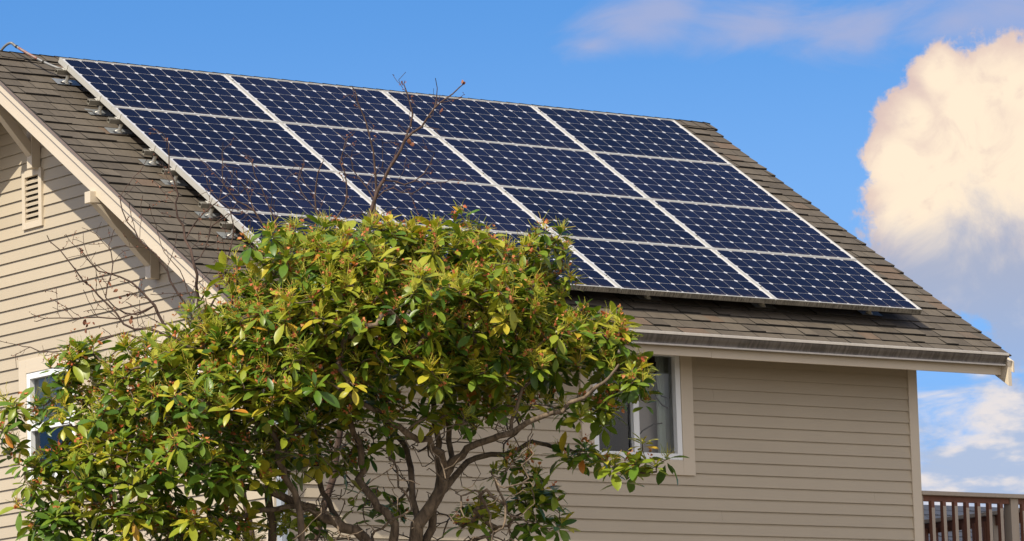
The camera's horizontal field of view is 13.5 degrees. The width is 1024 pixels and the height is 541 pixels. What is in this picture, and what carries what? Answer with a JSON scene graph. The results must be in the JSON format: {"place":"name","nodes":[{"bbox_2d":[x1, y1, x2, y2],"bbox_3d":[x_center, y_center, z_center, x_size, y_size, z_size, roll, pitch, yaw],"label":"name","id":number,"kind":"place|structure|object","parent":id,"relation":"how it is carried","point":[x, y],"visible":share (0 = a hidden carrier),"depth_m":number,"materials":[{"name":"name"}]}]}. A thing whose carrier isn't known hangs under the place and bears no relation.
{"place":"outdoors","nodes":[
{"label":"outdoors","id":0,"kind":"place"},
{"bbox_2d":[0,0,1023,507],"label":"sky","id":1,"kind":"structure","parent":0,"point":[900,121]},
{"bbox_2d":[924,505,1020,540],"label":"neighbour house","id":2,"kind":"structure","parent":0,"point":[948,511],"depth_m":62.77,"materials":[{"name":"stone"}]},
{"label":"ground","id":3,"kind":"structure","parent":0,"visible":0},
{"bbox_2d":[0,72,465,540],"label":"bare shrub","id":4,"kind":"object","parent":3,"relation":"on","point":[372,207],"visible":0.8,"depth_m":31.20,"materials":[{"name":"brown plant"}]},
{"bbox_2d":[0,199,688,540],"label":"rhododendron tree","id":5,"kind":"object","parent":3,"relation":"on","point":[257,336],"visible":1,"depth_m":29.03,"materials":[{"name":"green plant"}]},
{"bbox_2d":[0,50,1014,540],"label":"house","id":6,"kind":"structure","parent":3,"relation":"on","point":[788,424],"depth_m":35.95,"materials":[{"name":"paint"}]},
{"bbox_2d":[0,42,60,67],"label":"conduit","id":7,"kind":"object","parent":6,"relation":"attached to","point":[27,53],"visible":1,"depth_m":36.22,"materials":[{"name":"grey metal"}]},
{"bbox_2d":[18,351,82,498],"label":"window","id":8,"kind":"structure","parent":6,"relation":"in","point":[29,369],"depth_m":36.19,"materials":[{"name":"paint"}]},
{"bbox_2d":[138,322,209,468],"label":"window","id":9,"kind":"structure","parent":6,"relation":"in","point":[161,339],"depth_m":34.57,"materials":[{"name":"paint"}]},
{"bbox_2d":[52,63,542,112],"bbox_3d":[-1.116,-1.448,38.002,6.738,0.181,0.167,4,-10,-37],"label":"mounting rail","id":10,"kind":"object","parent":6,"relation":"attached to","point":[63,71],"visible":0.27,"depth_m":36.05,"materials":[{"name":"metal"}]},
{"bbox_2d":[226,74,437,136],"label":"solar panel","id":11,"kind":"object","parent":10,"relation":"attached to","point":[287,101],"visible":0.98,"depth_m":37.22,"materials":[{"name":"blue"}]},
{"bbox_2d":[383,90,587,150],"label":"solar panel","id":12,"kind":"object","parent":10,"relation":"attached to","point":[489,121],"visible":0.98,"depth_m":38.22,"materials":[{"name":"blue"}]},
{"bbox_2d":[85,94,578,141],"bbox_3d":[-0.801,-1.177,37.548,6.744,0.181,0.167,4,-10,-37],"label":"mounting rail","id":13,"kind":"object","parent":6,"relation":"attached to","point":[96,101],"visible":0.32,"depth_m":35.59,"materials":[{"name":"metal"}]},
{"bbox_2d":[58,57,278,121],"bbox_3d":[-2.878,-1.497,36.245,1.643,0.046,0.984,4,24,-37],"label":"solar panel","id":14,"kind":"object","parent":13,"relation":"attached to","point":[159,88],"visible":1,"depth_m":36.22,"materials":[{"name":"glass"}]},
{"bbox_2d":[532,105,730,163],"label":"solar panel","id":15,"kind":"object","parent":13,"relation":"attached to","point":[628,134],"visible":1,"depth_m":39.20,"materials":[{"name":"blue"}]},
{"bbox_2d":[104,112,599,158],"bbox_3d":[-0.611,-1.014,37.277,6.743,0.181,0.167,4,-10,-37],"label":"mounting rail","id":16,"kind":"object","parent":6,"relation":"attached to","point":[116,120],"visible":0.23,"depth_m":35.32,"materials":[{"name":"metal"}]},
{"bbox_2d":[139,144,637,188],"bbox_3d":[-0.291,-0.743,36.828,6.736,0.181,0.167,4,-10,-37],"label":"mounting rail","id":17,"kind":"object","parent":6,"relation":"attached to","point":[153,161],"visible":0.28,"depth_m":34.87,"materials":[{"name":"metal"}]},
{"bbox_2d":[111,106,334,170],"bbox_3d":[-2.370,-1.063,35.522,1.643,0.047,0.984,4,24,-37],"label":"solar panel","id":18,"kind":"object","parent":17,"relation":"attached to","point":[209,137],"visible":0.98,"depth_m":35.50,"materials":[{"name":"blue"}]},
{"bbox_2d":[280,122,495,184],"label":"solar panel","id":19,"kind":"object","parent":17,"relation":"attached to","point":[326,143],"visible":0.91,"depth_m":36.51,"materials":[{"name":"blue"}]},
{"bbox_2d":[439,137,648,198],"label":"solar panel","id":20,"kind":"object","parent":17,"relation":"attached to","point":[535,167],"visible":0.99,"depth_m":37.49,"materials":[{"name":"blue"}]},
{"bbox_2d":[590,151,792,210],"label":"solar panel","id":21,"kind":"object","parent":17,"relation":"attached to","point":[687,181],"visible":1,"depth_m":38.48,"materials":[{"name":"blue"}]},
{"bbox_2d":[160,163,660,206],"bbox_3d":[-0.104,-0.580,36.554,6.746,0.181,0.167,4,-10,-37],"label":"mounting rail","id":22,"kind":"object","parent":6,"relation":"attached to","point":[177,182],"visible":0.18,"depth_m":34.60,"materials":[{"name":"metal"}]},
{"bbox_2d":[194,196,699,237],"bbox_3d":[0.217,-0.309,36.105,6.736,0.181,0.167,4,-10,-37],"label":"mounting rail","id":23,"kind":"object","parent":6,"relation":"attached to","point":[207,204],"visible":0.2,"depth_m":34.15,"materials":[{"name":"metal"}]},
{"bbox_2d":[166,157,390,221],"bbox_3d":[-1.863,-0.629,34.799,1.643,0.047,0.984,4,24,-37],"label":"solar panel","id":24,"kind":"object","parent":23,"relation":"attached to","point":[331,185],"visible":0.87,"depth_m":34.77,"materials":[{"name":"blue"}]},
{"bbox_2d":[337,171,556,235],"bbox_3d":[-0.541,-0.533,35.785,1.643,0.047,0.984,4,24,-37],"label":"solar panel","id":25,"kind":"object","parent":23,"relation":"attached to","point":[500,209],"visible":0.79,"depth_m":35.84,"materials":[{"name":"blue"}]},
{"bbox_2d":[498,185,709,247],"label":"solar panel","id":26,"kind":"object","parent":23,"relation":"attached to","point":[612,217],"visible":0.95,"depth_m":36.78,"materials":[{"name":"blue"}]},
{"bbox_2d":[650,199,855,259],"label":"solar panel","id":27,"kind":"object","parent":23,"relation":"attached to","point":[749,229],"visible":1,"depth_m":37.75,"materials":[{"name":"blue"}]},
{"bbox_2d":[217,216,722,256],"bbox_3d":[0.404,-0.146,35.832,6.743,0.181,0.167,4,-10,-37],"label":"mounting rail","id":28,"kind":"object","parent":6,"relation":"attached to","point":[229,224],"visible":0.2,"depth_m":33.86,"materials":[{"name":"metal"}]},
{"bbox_2d":[258,257,881,315],"bbox_3d":[0.721,0.125,35.380,6.743,0.181,0.167,4,-10,-37],"label":"mounting rail","id":29,"kind":"object","parent":6,"relation":"attached to","point":[760,305],"visible":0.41,"depth_m":36.41,"materials":[{"name":"metal"}]},
{"bbox_2d":[223,209,450,271],"bbox_3d":[-1.356,-0.195,34.077,1.643,0.046,0.984,4,24,-37],"label":"solar panel","id":30,"kind":"object","parent":29,"relation":"attached to","point":[265,218],"visible":0.12,"depth_m":34.03,"materials":[{"name":"blue"}]},
{"bbox_2d":[401,224,620,292],"bbox_3d":[-0.033,-0.099,35.063,1.643,0.046,0.984,4,24,-37],"label":"solar panel","id":31,"kind":"object","parent":29,"relation":"attached to","point":[596,280],"visible":0.23,"depth_m":35.27,"materials":[{"name":"blue"}]},
{"bbox_2d":[559,236,774,303],"bbox_3d":[1.289,-0.003,36.049,1.643,0.047,0.984,4,24,-37],"label":"solar panel","id":32,"kind":"object","parent":29,"relation":"attached to","point":[649,269],"visible":0.98,"depth_m":36.01,"materials":[{"name":"blue"}]},
{"bbox_2d":[712,248,921,313],"bbox_3d":[2.612,0.094,37.035,1.643,0.046,0.984,4,24,-37],"label":"solar panel","id":33,"kind":"object","parent":29,"relation":"attached to","point":[812,281],"visible":1,"depth_m":36.99,"materials":[{"name":"blue"}]},
{"bbox_2d":[579,352,695,475],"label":"window","id":34,"kind":"structure","parent":6,"relation":"in","point":[671,422],"depth_m":35.75,"materials":[{"name":"glass"}]},
{"bbox_2d":[922,491,1023,540],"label":"deck","id":35,"kind":"structure","parent":3,"relation":"on","point":[999,524],"depth_m":37.67,"materials":[{"name":"brown paint"}]}
]}

